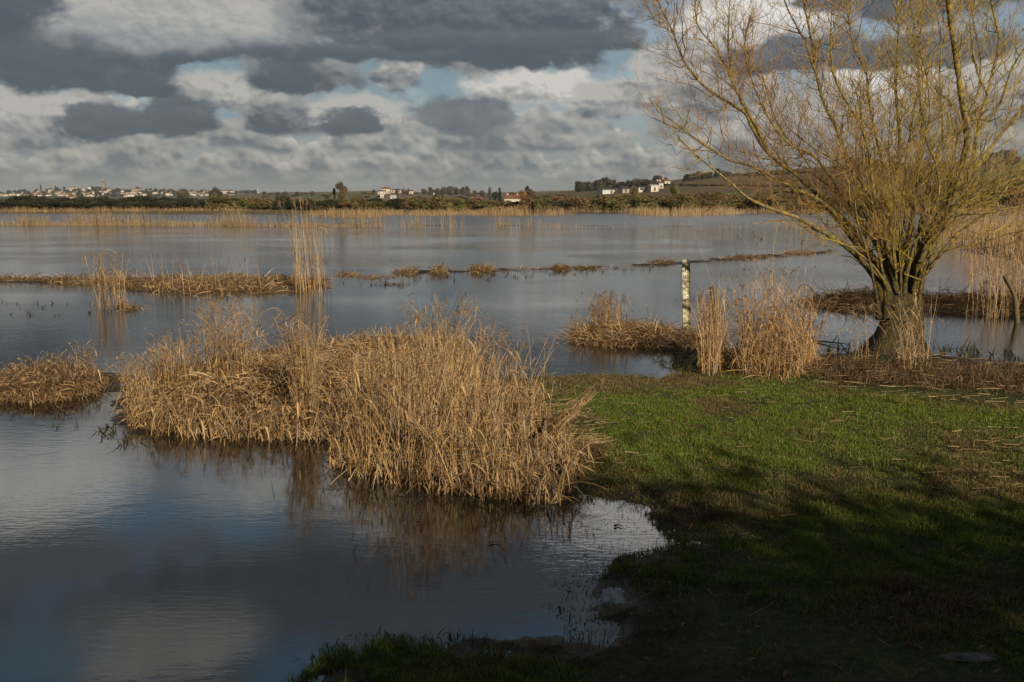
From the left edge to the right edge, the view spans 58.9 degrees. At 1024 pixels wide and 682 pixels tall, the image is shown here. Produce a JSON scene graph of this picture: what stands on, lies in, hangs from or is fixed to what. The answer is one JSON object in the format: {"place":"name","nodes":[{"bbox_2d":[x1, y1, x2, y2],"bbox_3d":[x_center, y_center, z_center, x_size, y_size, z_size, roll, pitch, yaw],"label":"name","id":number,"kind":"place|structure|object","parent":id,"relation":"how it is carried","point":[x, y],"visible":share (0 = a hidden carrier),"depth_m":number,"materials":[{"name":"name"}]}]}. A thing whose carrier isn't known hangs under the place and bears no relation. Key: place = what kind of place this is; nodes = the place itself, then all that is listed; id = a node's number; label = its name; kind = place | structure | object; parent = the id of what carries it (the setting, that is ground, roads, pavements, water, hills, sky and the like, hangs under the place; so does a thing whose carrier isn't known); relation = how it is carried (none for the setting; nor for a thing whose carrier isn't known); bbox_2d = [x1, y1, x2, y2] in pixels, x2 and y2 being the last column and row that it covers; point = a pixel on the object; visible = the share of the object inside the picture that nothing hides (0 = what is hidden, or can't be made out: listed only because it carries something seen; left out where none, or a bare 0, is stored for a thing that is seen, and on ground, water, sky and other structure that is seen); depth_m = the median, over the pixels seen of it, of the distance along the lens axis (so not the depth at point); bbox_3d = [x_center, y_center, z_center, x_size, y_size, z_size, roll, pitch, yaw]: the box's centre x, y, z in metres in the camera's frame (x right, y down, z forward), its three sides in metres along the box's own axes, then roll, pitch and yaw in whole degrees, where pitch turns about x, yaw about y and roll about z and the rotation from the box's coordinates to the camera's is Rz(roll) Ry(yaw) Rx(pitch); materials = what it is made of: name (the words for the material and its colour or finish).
{"place":"outdoors","nodes":[
{"label":"outdoors","id":0,"kind":"place"},
{"bbox_2d":[0,189,492,199],"bbox_3d":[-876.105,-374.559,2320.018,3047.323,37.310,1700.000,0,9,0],"label":"hill","id":1,"kind":"structure","parent":0,"point":[109,196],"depth_m":2007.63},
{"bbox_2d":[197,190,570,200],"bbox_3d":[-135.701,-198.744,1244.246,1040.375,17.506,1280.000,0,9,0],"label":"hill","id":2,"kind":"structure","parent":0,"point":[348,194],"depth_m":1018.99,"materials":[{"name":"plant"}]},
{"bbox_2d":[0,212,1023,681],"bbox_3d":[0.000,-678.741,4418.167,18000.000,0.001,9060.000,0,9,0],"label":"lake water","id":3,"kind":"structure","parent":0,"point":[154,558],"depth_m":7.35,"materials":[{"name":"liquid"}]},
{"bbox_2d":[0,339,116,405],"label":"reed islet","id":4,"kind":"object","parent":3,"relation":"in","point":[50,381],"visible":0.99,"depth_m":10.26,"materials":[{"name":"plant"}]},
{"bbox_2d":[79,248,128,309],"bbox_3d":[-8.424,-1.220,18.794,1.063,1.431,2.262,-3,9,-20],"label":"reed stand","id":5,"kind":"object","parent":3,"relation":"in","point":[101,293],"visible":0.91,"depth_m":18.58,"materials":[{"name":"plant"}]},
{"bbox_2d":[144,252,276,295],"bbox_3d":[-7.317,-1.609,22.338,2.431,1.239,4.222,-8,12,-43],"label":"reed stand","id":6,"kind":"object","parent":3,"relation":"in","point":[202,273],"visible":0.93,"depth_m":22.01,"materials":[{"name":"plant"}]},
{"bbox_2d":[0,207,604,227],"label":"reed bed","id":7,"kind":"object","parent":3,"relation":"in","point":[25,219],"visible":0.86,"depth_m":79.14,"materials":[{"name":"plant"}]},
{"bbox_2d":[276,196,332,293],"bbox_3d":[-5.017,-2.312,21.823,1.366,2.504,2.203,-4,9,-22],"label":"reed stand","id":8,"kind":"object","parent":3,"relation":"in","point":[313,279],"visible":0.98,"depth_m":21.70,"materials":[{"name":"plant"}]},
{"bbox_2d":[305,205,404,216],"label":"reed bed","id":9,"kind":"object","parent":3,"relation":"in","point":[350,214],"visible":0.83,"depth_m":130.26,"materials":[{"name":"plant"}]},
{"bbox_2d":[387,207,474,215],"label":"reed bed","id":10,"kind":"object","parent":3,"relation":"in","point":[433,213],"visible":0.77,"depth_m":144.54,"materials":[{"name":"plant"}]},
{"bbox_2d":[2,265,1023,675],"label":"water weeds","id":11,"kind":"object","parent":3,"relation":"on","point":[450,635],"visible":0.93,"depth_m":6.19,"materials":[{"name":"green plant"}]},
{"bbox_2d":[466,204,577,215],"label":"reed bed","id":12,"kind":"object","parent":3,"relation":"in","point":[511,211],"visible":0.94,"depth_m":139.32,"materials":[{"name":"plant"}]},
{"bbox_2d":[450,321,610,414],"bbox_3d":[0.042,0.297,9.216,1.497,0.991,1.848,-2,9,-11],"label":"reed tuft","id":13,"kind":"object","parent":3,"relation":"on","point":[501,345],"visible":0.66,"depth_m":9.10,"materials":[{"name":"plant"}]},
{"bbox_2d":[567,309,595,336],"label":"reed tuft","id":14,"kind":"object","parent":3,"relation":"on","point":[575,327],"visible":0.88,"depth_m":14.39,"materials":[{"name":"plant"}]},
{"bbox_2d":[551,308,735,350],"bbox_3d":[2.049,-0.117,14.213,2.961,0.832,2.973,0,9,0],"label":"reed islet","id":15,"kind":"object","parent":3,"relation":"in","point":[631,333],"visible":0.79,"depth_m":13.91,"materials":[{"name":"plant"}]},
{"bbox_2d":[640,337,696,372],"bbox_3d":[2.314,0.270,12.483,1.106,0.391,2.400,0,9,0],"label":"drowned brush","id":16,"kind":"object","parent":3,"relation":"in","point":[678,362],"visible":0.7,"depth_m":12.45,"materials":[{"name":"plant"}]},
{"bbox_2d":[620,203,746,215],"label":"reed bed","id":17,"kind":"object","parent":3,"relation":"in","point":[661,212],"visible":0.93,"depth_m":140.04,"materials":[{"name":"plant"}]},
{"bbox_2d":[682,259,690,329],"bbox_3d":[2.874,-0.522,15.022,0.152,1.665,0.128,-5,10,-15],"label":"water gauge","id":18,"kind":"object","parent":3,"relation":"in","point":[685,279],"visible":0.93,"depth_m":14.92,"materials":[{"name":"paint"}]},
{"bbox_2d":[822,297,907,367],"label":"reed tuft","id":19,"kind":"object","parent":3,"relation":"on","point":[874,304],"visible":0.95,"depth_m":11.57,"materials":[{"name":"plant"}]},
{"bbox_2d":[788,277,1023,314],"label":"reed islet","id":20,"kind":"object","parent":3,"relation":"in","point":[958,300],"visible":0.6,"depth_m":18.56,"materials":[{"name":"plant"}]},
{"bbox_2d":[0,208,1023,681],"bbox_3d":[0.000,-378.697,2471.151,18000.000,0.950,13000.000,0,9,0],"label":"ground","id":21,"kind":"structure","parent":0,"point":[892,650],"depth_m":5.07,"materials":[{"name":"plant"}]},
{"bbox_2d":[0,200,18,209],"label":"bush","id":22,"kind":"object","parent":21,"relation":"on","point":[5,203],"visible":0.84,"depth_m":178.25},
{"bbox_2d":[22,203,51,209],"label":"bush","id":23,"kind":"object","parent":21,"relation":"on","point":[36,205],"visible":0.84,"depth_m":178.42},
{"bbox_2d":[38,199,60,209],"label":"bush","id":24,"kind":"object","parent":21,"relation":"on","point":[52,202],"visible":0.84,"depth_m":178.91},
{"bbox_2d":[61,200,91,209],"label":"bush","id":25,"kind":"object","parent":21,"relation":"on","point":[84,204],"visible":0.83,"depth_m":180.67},
{"bbox_2d":[88,201,107,209],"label":"bush","id":26,"kind":"object","parent":21,"relation":"on","point":[93,204],"visible":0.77,"depth_m":179.18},
{"bbox_2d":[103,198,123,209],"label":"bush","id":27,"kind":"object","parent":21,"relation":"on","point":[111,202],"visible":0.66,"depth_m":177.71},
{"bbox_2d":[113,201,144,209],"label":"bush","id":28,"kind":"object","parent":21,"relation":"on","point":[125,204],"visible":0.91,"depth_m":178.47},
{"bbox_2d":[113,296,149,310],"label":"reed tuft","id":29,"kind":"object","parent":21,"relation":"on","point":[127,307],"visible":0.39,"depth_m":18.30,"materials":[{"name":"plant"}]},
{"bbox_2d":[0,205,276,212],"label":"reed bed","id":30,"kind":"object","parent":21,"relation":"on","point":[74,210],"visible":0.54,"depth_m":163.22,"materials":[{"name":"plant"}]},
{"bbox_2d":[103,344,175,402],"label":"reed tuft","id":31,"kind":"object","parent":21,"relation":"on","point":[135,372],"visible":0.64,"depth_m":10.27,"materials":[{"name":"plant"}]},
{"bbox_2d":[130,195,158,202],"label":"bush","id":32,"kind":"object","parent":21,"relation":"on","point":[146,198],"visible":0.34,"depth_m":190.16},
{"bbox_2d":[145,203,162,209],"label":"bush","id":33,"kind":"object","parent":21,"relation":"on","point":[155,206],"visible":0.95,"depth_m":179.20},
{"bbox_2d":[0,266,335,295],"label":"grass strip","id":34,"kind":"object","parent":21,"relation":"on","point":[283,283],"depth_m":23.14,"materials":[{"name":"plant"}]},
{"bbox_2d":[126,323,215,391],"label":"reed tuft","id":35,"kind":"object","parent":21,"relation":"on","point":[170,356],"visible":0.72,"depth_m":10.05,"materials":[{"name":"plant"}]},
{"bbox_2d":[160,200,181,209],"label":"bush","id":36,"kind":"object","parent":21,"relation":"on","point":[170,203],"visible":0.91,"depth_m":178.30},
{"bbox_2d":[176,189,189,197],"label":"tree","id":37,"kind":"object","parent":21,"relation":"on","point":[185,193],"visible":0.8,"depth_m":413.61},
{"bbox_2d":[0,219,372,226],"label":"reed stubble","id":38,"kind":"object","parent":21,"relation":"on","point":[155,223],"visible":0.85,"depth_m":80.30,"materials":[{"name":"plant"}]},
{"bbox_2d":[179,199,200,209],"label":"bush","id":39,"kind":"object","parent":21,"relation":"on","point":[189,204],"visible":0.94,"depth_m":178.57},
{"bbox_2d":[207,185,222,197],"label":"tree","id":40,"kind":"object","parent":21,"relation":"on","point":[214,192],"visible":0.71,"depth_m":413.97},
{"bbox_2d":[204,195,233,209],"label":"bush","id":41,"kind":"object","parent":21,"relation":"on","point":[219,202],"visible":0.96,"depth_m":173.02,"materials":[{"name":"plant"}]},
{"bbox_2d":[227,199,248,209],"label":"bush","id":42,"kind":"object","parent":21,"relation":"on","point":[235,204],"visible":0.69,"depth_m":179.17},
{"bbox_2d":[178,294,317,382],"bbox_3d":[-3.088,0.045,10.647,1.522,1.213,2.086,-5,10,-30],"label":"reed tuft","id":43,"kind":"object","parent":21,"relation":"on","point":[232,354],"visible":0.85,"depth_m":10.38,"materials":[{"name":"plant"}]},
{"bbox_2d":[246,201,270,209],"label":"bush","id":44,"kind":"object","parent":21,"relation":"on","point":[257,205],"visible":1,"depth_m":174.53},
{"bbox_2d":[271,195,293,209],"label":"bush","id":45,"kind":"object","parent":21,"relation":"on","point":[287,204],"visible":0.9,"depth_m":171.14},
{"bbox_2d":[100,322,480,446],"bbox_3d":[-2.314,0.374,10.754,3.997,0.826,5.816,0,9,0],"label":"reed clump","id":46,"kind":"object","parent":21,"relation":"on","point":[248,406],"visible":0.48,"depth_m":9.02,"materials":[{"name":"plant"}]},
{"bbox_2d":[299,198,316,209],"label":"bush","id":47,"kind":"object","parent":21,"relation":"on","point":[309,204],"visible":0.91,"depth_m":170.33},
{"bbox_2d":[254,311,362,419],"bbox_3d":[-1.976,0.281,8.843,0.989,1.166,1.260,-5,10,-32],"label":"reed tuft","id":48,"kind":"object","parent":21,"relation":"on","point":[298,385],"visible":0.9,"depth_m":8.69,"materials":[{"name":"plant"}]},
{"bbox_2d":[315,199,338,209],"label":"bush","id":49,"kind":"object","parent":21,"relation":"on","point":[329,203],"visible":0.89,"depth_m":170.46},
{"bbox_2d":[335,181,347,206],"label":"tree","id":50,"kind":"object","parent":21,"relation":"on","point":[341,195],"visible":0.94,"depth_m":175.26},
{"bbox_2d":[349,195,371,209],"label":"bush","id":51,"kind":"object","parent":21,"relation":"on","point":[357,201],"visible":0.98,"depth_m":169.90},
{"bbox_2d":[382,198,401,209],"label":"bush","id":52,"kind":"object","parent":21,"relation":"on","point":[391,204],"visible":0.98,"depth_m":173.92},
{"bbox_2d":[388,263,422,274],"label":"tussock","id":53,"kind":"object","parent":21,"relation":"on","point":[406,271],"visible":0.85,"depth_m":27.43,"materials":[{"name":"plant"}]},
{"bbox_2d":[400,201,421,209],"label":"bush","id":54,"kind":"object","parent":21,"relation":"on","point":[407,205],"visible":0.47,"depth_m":173.80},
{"bbox_2d":[409,196,433,209],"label":"bush","id":55,"kind":"object","parent":21,"relation":"on","point":[423,203],"visible":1,"depth_m":172.96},
{"bbox_2d":[427,259,449,274],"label":"tussock","id":56,"kind":"object","parent":21,"relation":"on","point":[439,269],"visible":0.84,"depth_m":27.42,"materials":[{"name":"plant"}]},
{"bbox_2d":[430,194,450,209],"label":"bush","id":57,"kind":"object","parent":21,"relation":"on","point":[440,202],"visible":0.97,"depth_m":173.48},
{"bbox_2d":[296,314,607,512],"bbox_3d":[-0.555,0.537,8.252,2.667,1.448,4.144,0,9,0],"label":"reed clump","id":58,"kind":"object","parent":21,"relation":"on","point":[445,430],"visible":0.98,"depth_m":7.30,"materials":[{"name":"plant"}]},
{"bbox_2d":[445,197,466,210],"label":"bush","id":59,"kind":"object","parent":21,"relation":"on","point":[459,203],"visible":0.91,"depth_m":170.48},
{"bbox_2d":[399,286,530,370],"bbox_3d":[-0.601,-0.063,11.280,1.683,1.161,2.157,0,9,0],"label":"reed tuft","id":60,"kind":"object","parent":21,"relation":"on","point":[439,312],"visible":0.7,"depth_m":11.20,"materials":[{"name":"plant"}]},
{"bbox_2d":[463,199,487,209],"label":"bush","id":61,"kind":"object","parent":21,"relation":"on","point":[470,203],"visible":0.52,"depth_m":175.04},
{"bbox_2d":[466,260,498,271],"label":"tussock","id":62,"kind":"object","parent":21,"relation":"on","point":[482,268],"visible":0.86,"depth_m":28.24,"materials":[{"name":"plant"}]},
{"bbox_2d":[473,201,502,209],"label":"bush","id":63,"kind":"object","parent":21,"relation":"on","point":[481,205],"visible":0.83,"depth_m":173.79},
{"bbox_2d":[504,193,518,201],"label":"farmhouse","id":64,"kind":"object","parent":21,"relation":"on","point":[512,198],"visible":0.39,"depth_m":510.25,"materials":[{"name":"paint"}]},
{"bbox_2d":[517,189,535,211],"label":"bush","id":65,"kind":"object","parent":21,"relation":"on","point":[526,197],"visible":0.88,"depth_m":171.65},
{"bbox_2d":[533,198,553,212],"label":"bush","id":66,"kind":"object","parent":21,"relation":"on","point":[542,203],"visible":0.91,"depth_m":169.26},
{"bbox_2d":[550,195,573,209],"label":"bush","id":67,"kind":"object","parent":21,"relation":"on","point":[563,199],"visible":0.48,"depth_m":178.46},
{"bbox_2d":[550,263,573,270],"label":"tussock","id":68,"kind":"object","parent":21,"relation":"on","point":[560,267],"visible":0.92,"depth_m":28.88,"materials":[{"name":"plant"}]},
{"bbox_2d":[536,373,598,443],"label":"broken reeds","id":69,"kind":"object","parent":21,"relation":"on","point":[564,414],"visible":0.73,"depth_m":7.67,"materials":[{"name":"plant"}]},
{"bbox_2d":[567,196,589,210],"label":"bush","id":70,"kind":"object","parent":21,"relation":"on","point":[579,202],"visible":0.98,"depth_m":176.52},
{"bbox_2d":[543,428,617,460],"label":"broken reeds","id":71,"kind":"object","parent":21,"relation":"on","point":[584,443],"visible":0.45,"depth_m":7.42,"materials":[{"name":"plant"}]},
{"bbox_2d":[325,249,837,280],"bbox_3d":[4.907,-2.719,31.752,25.279,0.592,3.618,-6,11,-34],"label":"sedge line","id":72,"kind":"object","parent":21,"relation":"on","point":[614,264],"visible":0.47,"depth_m":30.18,"materials":[{"name":"plant"}]},
{"bbox_2d":[587,197,612,210],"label":"bush","id":73,"kind":"object","parent":21,"relation":"on","point":[594,203],"visible":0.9,"depth_m":176.40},
{"bbox_2d":[562,206,648,212],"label":"reed bed","id":74,"kind":"object","parent":21,"relation":"on","point":[628,209],"visible":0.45,"depth_m":175.28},
{"bbox_2d":[574,288,651,325],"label":"reed tuft","id":75,"kind":"object","parent":21,"relation":"on","point":[606,307],"visible":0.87,"depth_m":15.11,"materials":[{"name":"plant"}]},
{"bbox_2d":[599,195,628,210],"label":"bush","id":76,"kind":"object","parent":21,"relation":"on","point":[617,204],"visible":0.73,"depth_m":175.69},
{"bbox_2d":[634,195,656,209],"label":"bush","id":77,"kind":"object","parent":21,"relation":"on","point":[650,203],"visible":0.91,"depth_m":180.13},
{"bbox_2d":[654,196,674,208],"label":"bush","id":78,"kind":"object","parent":21,"relation":"on","point":[662,202],"visible":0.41,"depth_m":182.47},
{"bbox_2d":[666,193,695,210],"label":"bush","id":79,"kind":"object","parent":21,"relation":"on","point":[679,201],"visible":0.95,"depth_m":175.19,"materials":[{"name":"plant"}]},
{"bbox_2d":[665,273,743,375],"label":"reed clump","id":80,"kind":"object","parent":21,"relation":"on","point":[708,353],"visible":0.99,"depth_m":11.45,"materials":[{"name":"plant"}]},
{"bbox_2d":[698,196,726,208],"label":"bush","id":81,"kind":"object","parent":21,"relation":"on","point":[714,200],"visible":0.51,"depth_m":176.48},
{"bbox_2d":[724,196,739,208],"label":"bush","id":82,"kind":"object","parent":21,"relation":"on","point":[733,204],"visible":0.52,"depth_m":182.33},
{"bbox_2d":[735,195,754,209],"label":"bush","id":83,"kind":"object","parent":21,"relation":"on","point":[744,201],"visible":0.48,"depth_m":181.32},
{"bbox_2d":[726,251,767,258],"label":"tussock","id":84,"kind":"object","parent":21,"relation":"on","point":[747,257],"visible":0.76,"depth_m":34.64,"materials":[{"name":"plant"}]},
{"bbox_2d":[702,219,811,363],"bbox_3d":[3.323,-0.658,11.860,1.344,1.955,1.790,8,12,41],"label":"reed tuft","id":85,"kind":"object","parent":21,"relation":"on","point":[756,259],"visible":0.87,"depth_m":11.84,"materials":[{"name":"plant"}]},
{"bbox_2d":[745,195,773,209],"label":"bush","id":86,"kind":"object","parent":21,"relation":"on","point":[762,201],"visible":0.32,"depth_m":178.24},
{"bbox_2d":[498,350,1023,681],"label":"straw litter","id":87,"kind":"object","parent":21,"relation":"on","point":[567,399],"visible":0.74,"depth_m":7.57,"materials":[{"name":"plant"}]},
{"bbox_2d":[764,195,793,209],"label":"bush","id":88,"kind":"object","parent":21,"relation":"on","point":[779,202],"visible":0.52,"depth_m":173.98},
{"bbox_2d":[714,258,860,383],"bbox_3d":[3.497,-0.212,11.772,2.138,1.694,3.458,2,9,14],"label":"reed clump","id":89,"kind":"object","parent":21,"relation":"on","point":[784,356],"visible":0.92,"depth_m":11.33,"materials":[{"name":"plant"}]},
{"bbox_2d":[605,217,972,228],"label":"reed bed","id":90,"kind":"object","parent":21,"relation":"on","point":[763,226],"visible":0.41,"depth_m":72.24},
{"bbox_2d":[786,195,801,209],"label":"bush","id":91,"kind":"object","parent":21,"relation":"on","point":[795,200],"visible":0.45,"depth_m":174.45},
{"bbox_2d":[780,248,816,254],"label":"tussock","id":92,"kind":"object","parent":21,"relation":"on","point":[798,252],"visible":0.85,"depth_m":37.43,"materials":[{"name":"plant"}]},
{"bbox_2d":[604,0,1023,356],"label":"willow tree","id":93,"kind":"object","parent":21,"relation":"on","point":[895,267],"visible":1,"depth_m":12.20,"materials":[{"name":"brown plant"}]},
{"bbox_2d":[727,203,1023,213],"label":"reed bed","id":94,"kind":"object","parent":21,"relation":"on","point":[837,209],"visible":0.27,"depth_m":166.88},
{"bbox_2d":[835,286,948,368],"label":"reed tuft","id":95,"kind":"object","parent":21,"relation":"on","point":[907,340],"visible":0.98,"depth_m":11.34,"materials":[{"name":"plant"}]},
{"bbox_2d":[798,345,1023,398],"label":"litter","id":96,"kind":"object","parent":21,"relation":"on","point":[983,369],"visible":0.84,"depth_m":10.53,"materials":[{"name":"plant"}]},
{"bbox_2d":[943,183,983,211],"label":"bush","id":97,"kind":"object","parent":21,"relation":"on","point":[969,205],"visible":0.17,"depth_m":173.17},
{"bbox_2d":[939,652,1002,662],"bbox_3d":[2.086,1.434,4.106,0.296,0.030,0.098,0,9,0],"label":"stone","id":98,"kind":"object","parent":21,"relation":"on","point":[965,657],"visible":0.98,"depth_m":4.09,"materials":[{"name":"stone"}]},
{"bbox_2d":[938,195,1023,264],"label":"reed bed","id":99,"kind":"object","parent":21,"relation":"on","point":[998,223],"visible":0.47,"depth_m":41.56,"materials":[{"name":"plant"}]},
{"bbox_2d":[950,228,1023,318],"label":"reed clump","id":100,"kind":"object","parent":21,"relation":"on","point":[992,280],"visible":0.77,"depth_m":18.38,"materials":[{"name":"plant"}]},
{"bbox_2d":[981,181,1006,208],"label":"bush","id":101,"kind":"object","parent":21,"relation":"on","point":[991,198],"visible":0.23,"depth_m":181.48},
{"bbox_2d":[1003,275,1019,322],"bbox_3d":[8.936,-0.682,16.216,0.356,0.994,0.115,4,10,27],"label":"leaning post","id":102,"kind":"object","parent":21,"relation":"on","point":[1014,299],"visible":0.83,"depth_m":16.17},
{"bbox_2d":[1004,184,1023,212],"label":"bush","id":103,"kind":"object","parent":21,"relation":"on","point":[1012,196],"visible":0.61,"depth_m":174.50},
{"bbox_2d":[0,0,1023,193],"label":"sky","id":104,"kind":"structure","parent":0,"point":[236,95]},
{"bbox_2d":[518,160,1023,201],"bbox_3d":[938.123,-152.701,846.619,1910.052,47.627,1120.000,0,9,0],"label":"hill","id":105,"kind":"structure","parent":0,"point":[664,191],"depth_m":565.99,"materials":[{"name":"plant"}]},
{"bbox_2d":[575,181,585,191],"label":"tree","id":106,"kind":"object","parent":105,"relation":"on","point":[579,186],"visible":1,"depth_m":701.02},
{"bbox_2d":[596,188,614,193],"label":"barn","id":107,"kind":"structure","parent":105,"relation":"on","point":[605,190],"depth_m":548.92,"materials":[{"name":"paint"}]},
{"bbox_2d":[984,152,1003,163],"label":"tree","id":108,"kind":"object","parent":105,"relation":"on","point":[989,155],"visible":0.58,"depth_m":740.62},
{"bbox_2d":[997,149,1021,163],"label":"tree","id":109,"kind":"object","parent":105,"relation":"on","point":[1004,152],"visible":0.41,"depth_m":746.67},
{"bbox_2d":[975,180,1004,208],"bbox_3d":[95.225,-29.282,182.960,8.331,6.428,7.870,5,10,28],"label":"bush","id":110,"kind":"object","parent":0,"point":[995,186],"visible":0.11,"depth_m":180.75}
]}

